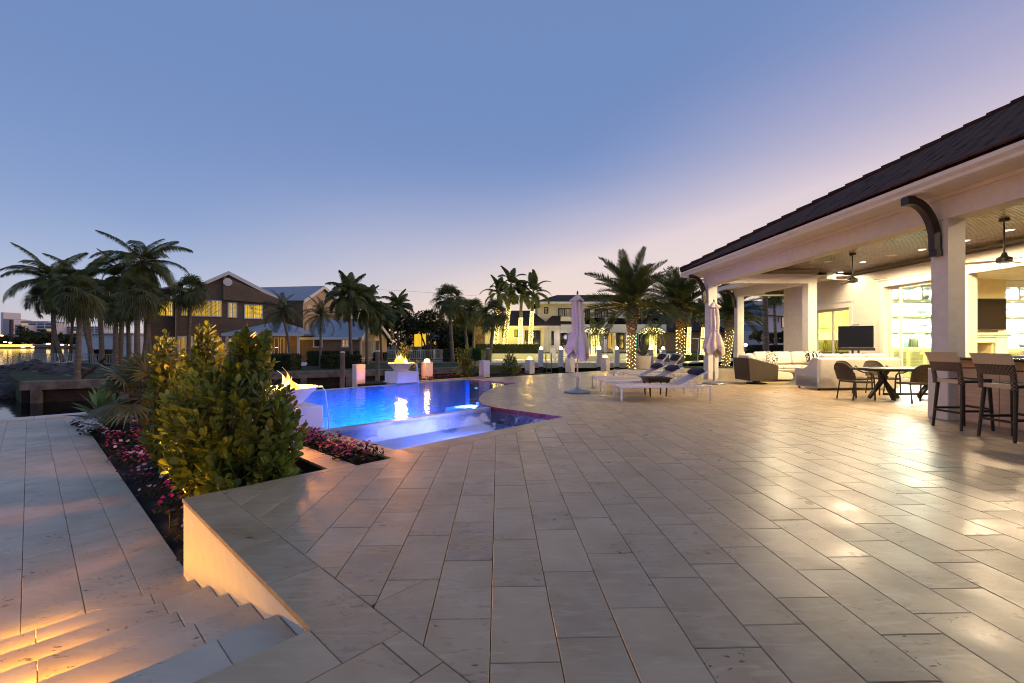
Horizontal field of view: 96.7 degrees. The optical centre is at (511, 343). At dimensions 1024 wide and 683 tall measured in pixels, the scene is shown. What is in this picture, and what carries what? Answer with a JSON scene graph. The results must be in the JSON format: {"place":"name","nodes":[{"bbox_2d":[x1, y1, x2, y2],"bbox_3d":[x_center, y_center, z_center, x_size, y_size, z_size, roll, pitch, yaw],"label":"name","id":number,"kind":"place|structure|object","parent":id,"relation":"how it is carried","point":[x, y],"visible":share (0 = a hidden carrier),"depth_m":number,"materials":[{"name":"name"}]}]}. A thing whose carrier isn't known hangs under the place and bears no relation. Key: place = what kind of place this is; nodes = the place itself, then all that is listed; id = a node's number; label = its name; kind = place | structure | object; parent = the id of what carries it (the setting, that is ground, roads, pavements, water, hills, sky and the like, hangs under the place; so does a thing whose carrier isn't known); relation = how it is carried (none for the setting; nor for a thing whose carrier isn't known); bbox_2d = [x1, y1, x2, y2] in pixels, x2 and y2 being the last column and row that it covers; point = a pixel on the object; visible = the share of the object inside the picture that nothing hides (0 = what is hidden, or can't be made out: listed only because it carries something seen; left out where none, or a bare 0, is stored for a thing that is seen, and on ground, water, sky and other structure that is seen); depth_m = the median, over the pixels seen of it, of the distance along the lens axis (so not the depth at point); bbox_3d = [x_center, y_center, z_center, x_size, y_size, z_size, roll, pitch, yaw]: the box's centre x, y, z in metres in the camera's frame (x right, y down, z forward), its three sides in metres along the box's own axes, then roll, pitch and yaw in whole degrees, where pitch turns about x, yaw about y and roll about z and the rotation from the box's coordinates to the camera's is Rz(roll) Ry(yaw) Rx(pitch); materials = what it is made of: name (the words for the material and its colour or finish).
{"place":"outdoors","nodes":[
{"label":"outdoors","id":0,"kind":"place"},
{"bbox_2d":[0,345,74,347],"bbox_3d":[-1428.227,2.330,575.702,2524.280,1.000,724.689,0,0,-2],"label":"shore","id":1,"kind":"structure","parent":0,"point":[49,346],"depth_m":258.45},
{"bbox_2d":[0,325,82,344],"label":"shore trees","id":2,"kind":"object","parent":1,"relation":"on","point":[26,335],"visible":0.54,"depth_m":273.77,"materials":[{"name":"green plant"}]},
{"bbox_2d":[20,323,69,344],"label":"waterfront building","id":3,"kind":"structure","parent":0,"point":[59,327],"depth_m":620.00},
{"bbox_2d":[0,412,187,640],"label":"seawall walk","id":4,"kind":"structure","parent":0,"point":[80,534],"depth_m":4.79,"materials":[{"name":"stone"}]},
{"bbox_2d":[0,580,295,682],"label":"garden steps","id":5,"kind":"structure","parent":4,"relation":"on","point":[191,631],"depth_m":2.46,"materials":[{"name":"stone"}]},
{"bbox_2d":[184,505,305,635],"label":"step wall","id":6,"kind":"structure","parent":4,"relation":"on","point":[211,560],"depth_m":3.15,"materials":[{"name":"white paint"}]},
{"bbox_2d":[85,411,190,566],"bbox_3d":[-6.998,1.900,8.760,12.800,0.419,1.300,0,0,43],"label":"planting bed","id":7,"kind":"object","parent":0,"point":[160,521],"visible":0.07,"depth_m":6.13,"materials":[{"name":"soil"}]},
{"bbox_2d":[70,414,109,435],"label":"white bedding flowers","id":8,"kind":"object","parent":7,"relation":"on","point":[84,427],"visible":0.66,"depth_m":10.44,"materials":[{"name":"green plant"}]},
{"bbox_2d":[66,380,134,417],"bbox_3d":[-10.182,1.427,11.494,1.760,1.006,1.681,0,0,24],"label":"agave","id":9,"kind":"object","parent":7,"relation":"on","point":[100,398],"visible":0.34,"depth_m":11.36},
{"bbox_2d":[79,345,185,427],"bbox_3d":[-7.503,0.835,9.475,2.120,1.649,2.362,0,0,8],"label":"silver fan palm","id":10,"kind":"object","parent":7,"relation":"on","point":[136,373],"visible":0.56,"depth_m":8.99,"materials":[{"name":"green plant"}]},
{"bbox_2d":[94,415,187,552],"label":"pink impatiens","id":11,"kind":"object","parent":7,"relation":"on","point":[130,458],"visible":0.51,"depth_m":7.21,"materials":[{"name":"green plant"}]},
{"bbox_2d":[132,329,185,476],"bbox_3d":[-4.948,0.832,6.618,0.957,2.113,0.938,0,0,-2],"label":"clusia shrub","id":12,"kind":"object","parent":7,"relation":"on","point":[163,370],"visible":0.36,"depth_m":6.55,"materials":[{"name":"green plant"}]},
{"bbox_2d":[155,320,233,457],"bbox_3d":[-3.982,0.792,5.888,1.053,2.190,0.905,0,0,-2],"label":"clusia shrub","id":13,"kind":"object","parent":7,"relation":"on","point":[202,362],"visible":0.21,"depth_m":5.83,"materials":[{"name":"green plant"}]},
{"bbox_2d":[153,324,309,498],"bbox_3d":[-3.008,0.820,4.940,1.605,2.144,1.246,0,0,-2],"label":"clusia shrub","id":14,"kind":"object","parent":7,"relation":"on","point":[218,453],"visible":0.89,"depth_m":4.75,"materials":[{"name":"green plant"}]},
{"bbox_2d":[0,348,351,418],"bbox_3d":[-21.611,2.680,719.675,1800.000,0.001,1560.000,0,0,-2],"label":"water","id":15,"kind":"structure","parent":0,"point":[13,408],"depth_m":20.40,"materials":[{"name":"liquid"}]},
{"bbox_2d":[19,367,478,403],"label":"canal wall","id":16,"kind":"structure","parent":15,"relation":"in","point":[38,391],"depth_m":21.58,"materials":[{"name":"concrete"}]},
{"bbox_2d":[7,345,624,402],"bbox_3d":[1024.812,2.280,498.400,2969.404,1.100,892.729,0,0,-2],"label":"lawn","id":17,"kind":"structure","parent":0,"point":[15,377],"depth_m":33.10,"materials":[{"name":"green plant"}]},
{"bbox_2d":[20,361,67,365],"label":"landing deck","id":18,"kind":"structure","parent":17,"relation":"on","point":[62,364],"depth_m":39.10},
{"bbox_2d":[19,353,111,363],"bbox_3d":[-37.618,1.245,38.250,10.664,0.910,0.080,0,0,14],"label":"picket fence","id":19,"kind":"object","parent":18,"relation":"on","point":[92,354],"visible":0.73,"depth_m":38.40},
{"bbox_2d":[0,242,88,361],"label":"coconut palm","id":20,"kind":"object","parent":17,"relation":"on","point":[48,302],"visible":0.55,"depth_m":42.85,"materials":[{"name":"green plant"}]},
{"bbox_2d":[0,359,93,398],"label":"rock revetment","id":21,"kind":"object","parent":17,"relation":"on","point":[7,389],"visible":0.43,"depth_m":27.58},
{"bbox_2d":[24,273,75,361],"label":"coconut palm","id":22,"kind":"object","parent":17,"relation":"on","point":[57,344],"visible":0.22,"depth_m":43.84,"materials":[{"name":"green plant"}]},
{"bbox_2d":[42,253,113,362],"bbox_3d":[-37.651,-3.217,40.115,5.344,10.033,5.484,0,0,25],"label":"coconut palm","id":23,"kind":"object","parent":17,"relation":"on","point":[67,269],"visible":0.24,"depth_m":39.81,"materials":[{"name":"green plant"}]},
{"bbox_2d":[49,273,109,378],"bbox_3d":[-21.052,-0.866,22.134,2.333,5.204,2.541,0,0,-2],"label":"fan palm","id":24,"kind":"object","parent":17,"relation":"on","point":[78,307],"visible":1,"depth_m":22.03,"materials":[{"name":"green plant"}]},
{"bbox_2d":[80,278,123,365],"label":"fan palm","id":25,"kind":"object","parent":17,"relation":"on","point":[108,286],"visible":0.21,"depth_m":35.89,"materials":[{"name":"green plant"}]},
{"bbox_2d":[74,332,143,356],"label":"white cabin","id":26,"kind":"object","parent":17,"relation":"on","point":[108,341],"visible":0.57,"depth_m":60.58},
{"bbox_2d":[71,249,160,363],"bbox_3d":[-33.363,-3.059,39.025,5.503,9.598,5.593,0,0,-2],"label":"coconut palm","id":27,"kind":"object","parent":17,"relation":"on","point":[111,278],"visible":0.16,"depth_m":38.16,"materials":[{"name":"green plant"}]},
{"bbox_2d":[96,294,140,367],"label":"fan palm","id":28,"kind":"object","parent":17,"relation":"on","point":[112,317],"visible":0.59,"depth_m":32.81,"materials":[{"name":"green plant"}]},
{"bbox_2d":[108,272,161,356],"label":"fan palm","id":29,"kind":"object","parent":17,"relation":"on","point":[138,303],"visible":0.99,"depth_m":29.73,"materials":[{"name":"green plant"}]},
{"bbox_2d":[88,230,193,355],"bbox_3d":[-30.815,-3.793,37.964,6.367,11.083,6.947,0,0,-2],"label":"coconut palm","id":30,"kind":"object","parent":17,"relation":"on","point":[129,259],"visible":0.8,"depth_m":37.47,"materials":[{"name":"green plant"}]},
{"bbox_2d":[130,283,172,351],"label":"fan palm","id":31,"kind":"object","parent":17,"relation":"on","point":[164,301],"visible":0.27,"depth_m":33.90,"materials":[{"name":"green plant"}]},
{"bbox_2d":[168,273,211,363],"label":"fan palm","id":32,"kind":"object","parent":17,"relation":"on","point":[191,299],"visible":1,"depth_m":35.78,"materials":[{"name":"green plant"}]},
{"bbox_2d":[144,271,391,361],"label":"brown house","id":33,"kind":"structure","parent":17,"relation":"on","point":[233,306],"depth_m":46.55,"materials":[{"name":"wood"}]},
{"bbox_2d":[181,300,221,316],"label":"window","id":34,"kind":"structure","parent":33,"relation":"in","point":[218,302],"depth_m":46.46,"materials":[{"name":"glass"}]},
{"bbox_2d":[259,290,302,353],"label":"feather palm","id":35,"kind":"object","parent":17,"relation":"on","point":[282,309],"visible":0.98,"depth_m":30.93,"materials":[{"name":"green plant"}]},
{"bbox_2d":[265,353,301,369],"bbox_3d":[-15.278,1.188,30.320,2.042,1.158,1.818,0,0,-2],"label":"hedge","id":36,"kind":"object","parent":17,"relation":"on","point":[291,361],"visible":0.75,"depth_m":29.58,"materials":[{"name":"green plant"}]},
{"bbox_2d":[301,296,341,367],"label":"feather palm","id":37,"kind":"object","parent":17,"relation":"on","point":[319,318],"visible":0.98,"depth_m":32.43,"materials":[{"name":"green plant"}]},
{"bbox_2d":[306,350,359,365],"bbox_3d":[-14.190,1.151,36.224,4.008,1.279,1.181,0,0,-7],"label":"hedge","id":38,"kind":"object","parent":17,"relation":"on","point":[312,357],"visible":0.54,"depth_m":35.63,"materials":[{"name":"green plant"}]},
{"bbox_2d":[320,354,361,368],"bbox_3d":[-12.297,1.260,32.707,2.700,1.063,1.793,0,0,-34],"label":"hedge","id":39,"kind":"object","parent":17,"relation":"on","point":[329,361],"visible":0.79,"depth_m":31.90,"materials":[{"name":"green plant"}]},
{"bbox_2d":[323,270,377,354],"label":"queen palm","id":40,"kind":"object","parent":17,"relation":"on","point":[349,300],"visible":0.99,"depth_m":33.45,"materials":[{"name":"green plant"}]},
{"bbox_2d":[351,284,391,364],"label":"queen palm","id":41,"kind":"object","parent":17,"relation":"on","point":[373,306],"visible":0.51,"depth_m":36.91,"materials":[{"name":"green plant"}]},
{"bbox_2d":[381,289,413,349],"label":"queen palm","id":42,"kind":"object","parent":17,"relation":"on","point":[399,304],"visible":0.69,"depth_m":59.47,"materials":[{"name":"green plant"}]},
{"bbox_2d":[383,310,425,355],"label":"broad tree","id":43,"kind":"object","parent":17,"relation":"on","point":[400,323],"visible":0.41,"depth_m":59.55,"materials":[{"name":"green plant"}]},
{"bbox_2d":[406,308,448,357],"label":"broad tree","id":44,"kind":"object","parent":17,"relation":"on","point":[428,323],"visible":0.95,"depth_m":55.72,"materials":[{"name":"green plant"}]},
{"bbox_2d":[429,323,469,351],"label":"broad tree","id":45,"kind":"object","parent":17,"relation":"on","point":[442,333],"visible":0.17,"depth_m":65.08,"materials":[{"name":"green plant"}]},
{"bbox_2d":[442,329,471,347],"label":"broad tree","id":46,"kind":"object","parent":17,"relation":"on","point":[457,336],"visible":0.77,"depth_m":57.56,"materials":[{"name":"green plant"}]},
{"bbox_2d":[447,297,478,347],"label":"fan palm","id":47,"kind":"object","parent":17,"relation":"on","point":[465,322],"visible":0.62,"depth_m":43.41,"materials":[{"name":"green plant"}]},
{"bbox_2d":[462,297,483,347],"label":"fan palm","id":48,"kind":"object","parent":17,"relation":"on","point":[476,302],"visible":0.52,"depth_m":44.75,"materials":[{"name":"green plant"}]},
{"bbox_2d":[479,299,510,357],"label":"fan palm","id":49,"kind":"object","parent":17,"relation":"on","point":[492,322],"visible":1,"depth_m":39.59,"materials":[{"name":"green plant"}]},
{"bbox_2d":[490,359,654,367],"bbox_3d":[6.617,1.740,41.130,20.471,0.420,9.359,0,0,-2],"label":"white dock","id":50,"kind":"object","parent":17,"relation":"on","point":[592,364],"visible":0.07,"depth_m":36.60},
{"bbox_2d":[491,354,658,358],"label":"retaining wall","id":51,"kind":"structure","parent":17,"relation":"on","point":[526,356],"depth_m":45.60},
{"bbox_2d":[759,296,783,344],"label":"fan palm","id":52,"kind":"object","parent":17,"relation":"on","point":[774,302],"visible":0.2,"depth_m":43.88,"materials":[{"name":"green plant"}]},
{"bbox_2d":[362,360,457,362],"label":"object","id":53,"kind":"structure","parent":0,"point":[420,361],"depth_m":43.76,"materials":[{"name":"concrete"}]},
{"bbox_2d":[358,300,401,360],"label":"queen palm","id":54,"kind":"object","parent":53,"relation":"on","point":[386,315],"visible":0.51,"depth_m":44.65,"materials":[{"name":"green plant"}]},
{"bbox_2d":[429,283,467,361],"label":"fan palm","id":55,"kind":"object","parent":53,"relation":"on","point":[450,307],"visible":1,"depth_m":41.67,"materials":[{"name":"green plant"}]},
{"bbox_2d":[358,373,556,386],"bbox_3d":[-1.647,2.152,18.509,9.425,1.555,1.776,0,0,-41],"label":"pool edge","id":56,"kind":"object","parent":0,"point":[371,383],"visible":0.1,"depth_m":17.99,"materials":[{"name":"stone"}]},
{"bbox_2d":[352,364,364,386],"bbox_3d":[-5.305,1.170,15.750,0.340,0.920,0.340,0,0,-42],"label":"bollard","id":57,"kind":"object","parent":56,"relation":"on","point":[358,373],"visible":0.79,"depth_m":15.62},
{"bbox_2d":[452,345,478,377],"bbox_3d":[-1.876,0.751,18.350,1.018,1.436,0.876,0,0,44],"label":"clusia shrub","id":58,"kind":"object","parent":56,"relation":"on","point":[466,365],"visible":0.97,"depth_m":18.28,"materials":[{"name":"green plant"}]},
{"bbox_2d":[500,351,522,375],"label":"clusia shrub","id":59,"kind":"object","parent":56,"relation":"on","point":[510,367],"visible":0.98,"depth_m":19.49,"materials":[{"name":"green plant"}]},
{"bbox_2d":[0,0,1023,344],"label":"sky","id":60,"kind":"structure","parent":0,"point":[417,146],"materials":[{"name":"blue"}]},
{"bbox_2d":[182,368,1023,682],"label":"terrace","id":61,"kind":"structure","parent":0,"point":[734,530],"depth_m":3.01,"materials":[{"name":"tile"}]},
{"bbox_2d":[304,438,376,465],"bbox_3d":[-2.392,1.615,5.927,2.290,0.430,0.470,0,0,43],"label":"flower bed","id":62,"kind":"object","parent":61,"relation":"on","point":[365,462],"depth_m":5.48,"materials":[{"name":"soil"}]},
{"bbox_2d":[290,425,383,463],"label":"pool corner impatiens","id":63,"kind":"object","parent":62,"relation":"on","point":[338,449],"visible":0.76,"depth_m":5.65,"materials":[{"name":"pink plant"}]},
{"bbox_2d":[207,376,560,449],"bbox_3d":[-1.455,2.430,12.050,8.680,2.200,9.650,0,0,43],"label":"pool basin","id":64,"kind":"object","parent":61,"relation":"in","point":[392,429],"visible":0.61,"depth_m":9.39,"materials":[{"name":"tile"}]},
{"bbox_2d":[252,367,329,432],"bbox_3d":[-3.420,0.858,7.046,0.920,1.005,1.070,0,0,43],"label":"fire bowl","id":65,"kind":"object","parent":64,"relation":"on","point":[312,413],"visible":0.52,"depth_m":6.92,"materials":[{"name":"stone"}]},
{"bbox_2d":[304,379,514,425],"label":"pool water","id":66,"kind":"structure","parent":64,"relation":"in","point":[464,383],"depth_m":12.72,"materials":[{"name":"liquid"}]},
{"bbox_2d":[383,354,418,383],"bbox_3d":[-3.821,0.825,15.758,0.991,1.071,0.924,0,0,43],"label":"fire bowl","id":67,"kind":"object","parent":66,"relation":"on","point":[401,372],"visible":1,"depth_m":15.55,"materials":[{"name":"stone"}]},
{"bbox_2d":[564,291,590,393],"bbox_3d":[1.786,-0.060,12.399,0.750,2.780,0.750,0,0,-22],"label":"closed umbrella","id":68,"kind":"object","parent":61,"relation":"on","point":[577,345],"visible":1,"depth_m":12.27,"materials":[{"name":"fabric"}]},
{"bbox_2d":[592,363,666,388],"bbox_3d":[3.538,0.958,13.752,2.141,0.744,0.680,0,0,-2],"label":"sun lounger","id":69,"kind":"object","parent":61,"relation":"on","point":[655,367],"visible":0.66,"depth_m":13.64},
{"bbox_2d":[571,246,688,368],"bbox_3d":[6.240,-1.897,24.058,5.638,6.537,6.096,0,0,-26],"label":"date palm","id":70,"kind":"object","parent":61,"relation":"on","point":[630,285],"visible":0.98,"depth_m":23.69,"materials":[{"name":"green plant"}]},
{"bbox_2d":[600,365,684,393],"bbox_3d":[3.520,0.953,12.371,2.141,0.754,0.680,0,0,-2],"label":"sun lounger","id":71,"kind":"object","parent":61,"relation":"on","point":[669,370],"visible":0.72,"depth_m":12.19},
{"bbox_2d":[613,367,711,400],"bbox_3d":[3.583,0.953,10.922,2.141,0.754,0.680,0,0,-2],"label":"sun lounger","id":72,"kind":"object","parent":61,"relation":"on","point":[694,373],"visible":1,"depth_m":10.78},
{"bbox_2d":[702,300,725,384],"bbox_3d":[6.681,-0.075,15.057,0.750,2.810,0.750,0,0,18],"label":"closed umbrella","id":73,"kind":"object","parent":61,"relation":"on","point":[713,344],"visible":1,"depth_m":14.93,"materials":[{"name":"fabric"}]},
{"bbox_2d":[733,354,778,383],"bbox_3d":[8.142,0.834,15.200,1.050,0.992,0.920,0,0,-4],"label":"wicker armchair","id":74,"kind":"object","parent":61,"relation":"on","point":[748,367],"visible":1,"depth_m":14.77,"materials":[{"name":"brown wicker"}]},
{"bbox_2d":[747,352,806,379],"bbox_3d":[9.860,0.810,16.478,2.500,1.041,1.039,0,0,-2],"label":"white sofa","id":75,"kind":"object","parent":61,"relation":"on","point":[790,360],"visible":0.25,"depth_m":16.55,"materials":[{"name":"fabric"}]},
{"bbox_2d":[795,354,899,389],"bbox_3d":[9.853,0.810,13.399,2.450,1.041,1.035,0,0,-4],"label":"white sofa","id":76,"kind":"object","parent":61,"relation":"on","point":[819,373],"visible":0.62,"depth_m":12.95,"materials":[{"name":"fabric"}]},
{"bbox_2d":[680,95,1023,420],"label":"pavilion house","id":77,"kind":"structure","parent":61,"relation":"on","point":[943,198],"depth_m":11.83,"materials":[{"name":"paint"}]},
{"bbox_2d":[889,286,898,356],"bbox_3d":[13.317,-0.350,15.791,0.050,3.300,0.472,0,0,-2],"label":"sliding door","id":78,"kind":"structure","parent":77,"relation":"in","point":[893,287],"depth_m":15.94,"materials":[{"name":"white glass"}]},
{"bbox_2d":[899,281,930,381],"bbox_3d":[13.296,-0.350,14.480,0.050,3.300,2.148,0,0,-2],"label":"sliding door","id":79,"kind":"structure","parent":77,"relation":"in","point":[901,287],"depth_m":15.47,"materials":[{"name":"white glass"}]},
{"bbox_2d":[977,298,1005,329],"bbox_3d":[17.226,-1.090,16.727,1.880,1.140,0.085,0,0,-2],"label":"wall television","id":80,"kind":"object","parent":77,"relation":"attached to","point":[991,314],"depth_m":16.70,"materials":[{"name":"black metal"}]},
{"bbox_2d":[965,218,1022,265],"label":"ceiling fan","id":81,"kind":"object","parent":77,"relation":"hanging from","point":[1004,258],"visible":0.99,"depth_m":9.91,"materials":[{"name":"brown metal"}]},
{"bbox_2d":[834,363,875,400],"bbox_3d":[8.131,0.891,10.864,0.707,0.882,0.580,0,0,-6],"label":"dining chair","id":82,"kind":"object","parent":61,"relation":"on","point":[844,372],"visible":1,"depth_m":10.73,"materials":[{"name":"wicker"}]},
{"bbox_2d":[863,360,901,395],"bbox_3d":[9.749,0.891,12.044,0.580,0.882,0.707,0,0,3],"label":"dining chair","id":83,"kind":"object","parent":61,"relation":"on","point":[870,363],"visible":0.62,"depth_m":12.25,"materials":[{"name":"wicker"}]},
{"bbox_2d":[850,367,927,399],"bbox_3d":[9.623,0.957,11.044,2.300,0.744,1.000,0,0,-2],"label":"dining table","id":84,"kind":"object","parent":61,"relation":"on","point":[883,377],"visible":0.54,"depth_m":10.99,"materials":[{"name":"brown metal"}]},
{"bbox_2d":[893,284,930,377],"bbox_3d":[15.016,-0.517,17.177,2.050,3.695,0.562,0,0,-2],"label":"built in shelves","id":85,"kind":"object","parent":61,"relation":"on","point":[914,356],"visible":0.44,"depth_m":17.35,"materials":[{"name":"wood"}]},
{"bbox_2d":[908,349,924,376],"bbox_3d":[15.024,0.720,16.913,0.620,1.020,0.034,0,0,-2],"label":"cabinet door","id":86,"kind":"structure","parent":85,"relation":"in","point":[912,362],"depth_m":16.90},
{"bbox_2d":[894,364,930,403],"bbox_3d":[9.133,0.891,10.244,0.580,0.882,0.707,0,0,10],"label":"dining chair","id":87,"kind":"object","parent":61,"relation":"on","point":[919,375],"visible":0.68,"depth_m":10.05,"materials":[{"name":"wicker"}]},
{"bbox_2d":[925,352,994,430],"bbox_3d":[7.010,0.731,7.146,0.656,1.202,0.524,0,0,0],"label":"bar stool","id":88,"kind":"object","parent":61,"relation":"on","point":[948,361],"visible":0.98,"depth_m":7.04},
{"bbox_2d":[957,357,1023,431],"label":"bar counter","id":89,"kind":"object","parent":61,"relation":"on","point":[1001,400],"visible":0.49,"depth_m":7.25,"materials":[{"name":"stone"}]},
{"bbox_2d":[969,353,1023,443],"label":"bar stool","id":90,"kind":"object","parent":61,"relation":"on","point":[988,363],"visible":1,"depth_m":6.30,"materials":[{"name":"wicker"}]},
{"bbox_2d":[1006,280,1023,355],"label":"built in shelves","id":91,"kind":"object","parent":61,"relation":"on","point":[1015,318],"visible":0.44,"depth_m":17.27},
{"bbox_2d":[543,352,746,360],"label":"lawn","id":92,"kind":"structure","parent":0,"point":[692,356],"depth_m":46.77,"materials":[{"name":"green plant"}]},
{"bbox_2d":[479,275,517,344],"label":"royal palm","id":93,"kind":"object","parent":92,"relation":"on","point":[499,287],"visible":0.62,"depth_m":49.80,"materials":[{"name":"green plant"}]},
{"bbox_2d":[475,344,539,353],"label":"hedge","id":94,"kind":"object","parent":92,"relation":"on","point":[516,348],"visible":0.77,"depth_m":47.14,"materials":[{"name":"green plant"}]},
{"bbox_2d":[491,266,531,344],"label":"royal palm","id":95,"kind":"object","parent":92,"relation":"on","point":[511,274],"visible":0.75,"depth_m":49.83,"materials":[{"name":"green plant"}]},
{"bbox_2d":[500,277,537,343],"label":"royal palm","id":96,"kind":"object","parent":92,"relation":"on","point":[529,304],"visible":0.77,"depth_m":49.83,"materials":[{"name":"green plant"}]},
{"bbox_2d":[511,269,550,344],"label":"royal palm","id":97,"kind":"object","parent":92,"relation":"on","point":[532,277],"visible":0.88,"depth_m":49.83,"materials":[{"name":"green plant"}]},
{"bbox_2d":[475,295,665,351],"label":"modern house","id":98,"kind":"structure","parent":92,"relation":"on","point":[552,324],"depth_m":55.11,"materials":[{"name":"paint"}]},
{"bbox_2d":[644,313,724,351],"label":"dark roof house","id":99,"kind":"structure","parent":92,"relation":"on","point":[669,343],"depth_m":60.00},
{"bbox_2d":[720,301,783,351],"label":"blue roof house","id":100,"kind":"structure","parent":92,"relation":"on","point":[748,331],"depth_m":58.76,"materials":[{"name":"metal"}]},
{"bbox_2d":[638,262,719,358],"bbox_3d":[11.473,-2.316,30.967,6.407,6.682,6.279,0,0,-2],"label":"date palm","id":101,"kind":"object","parent":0,"point":[677,285],"visible":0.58,"depth_m":30.45,"materials":[{"name":"green plant"}]},
{"bbox_2d":[625,366,732,368],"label":"side lawn","id":102,"kind":"structure","parent":0,"point":[701,366],"depth_m":27.16,"materials":[{"name":"green plant"}]},
{"bbox_2d":[692,291,771,365],"bbox_3d":[13.543,-1.254,28.081,4.155,5.440,4.264,0,0,-2],"label":"date palm","id":103,"kind":"object","parent":102,"relation":"on","point":[726,310],"visible":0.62,"depth_m":27.78,"materials":[{"name":"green plant"}]},
{"bbox_2d":[664,329,744,365],"bbox_3d":[16.071,0.128,33.517,9.350,5.704,2.780,0,0,-8],"label":"motor boat","id":104,"kind":"object","parent":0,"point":[681,362],"visible":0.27,"depth_m":32.37,"materials":[{"name":"white plastic"}]},
{"bbox_2d":[762,296,768,351],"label":"date palm","id":105,"kind":"object","parent":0,"point":[766,332],"depth_m":35.83,"materials":[{"name":"brown plant"}]},
{"bbox_2d":[838,324,874,353],"bbox_3d":[11.625,0.340,15.363,1.000,1.980,0.550,0,0,36],"label":"lift television","id":106,"kind":"object","parent":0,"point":[852,339],"visible":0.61,"depth_m":15.32,"materials":[{"name":"black metal"}]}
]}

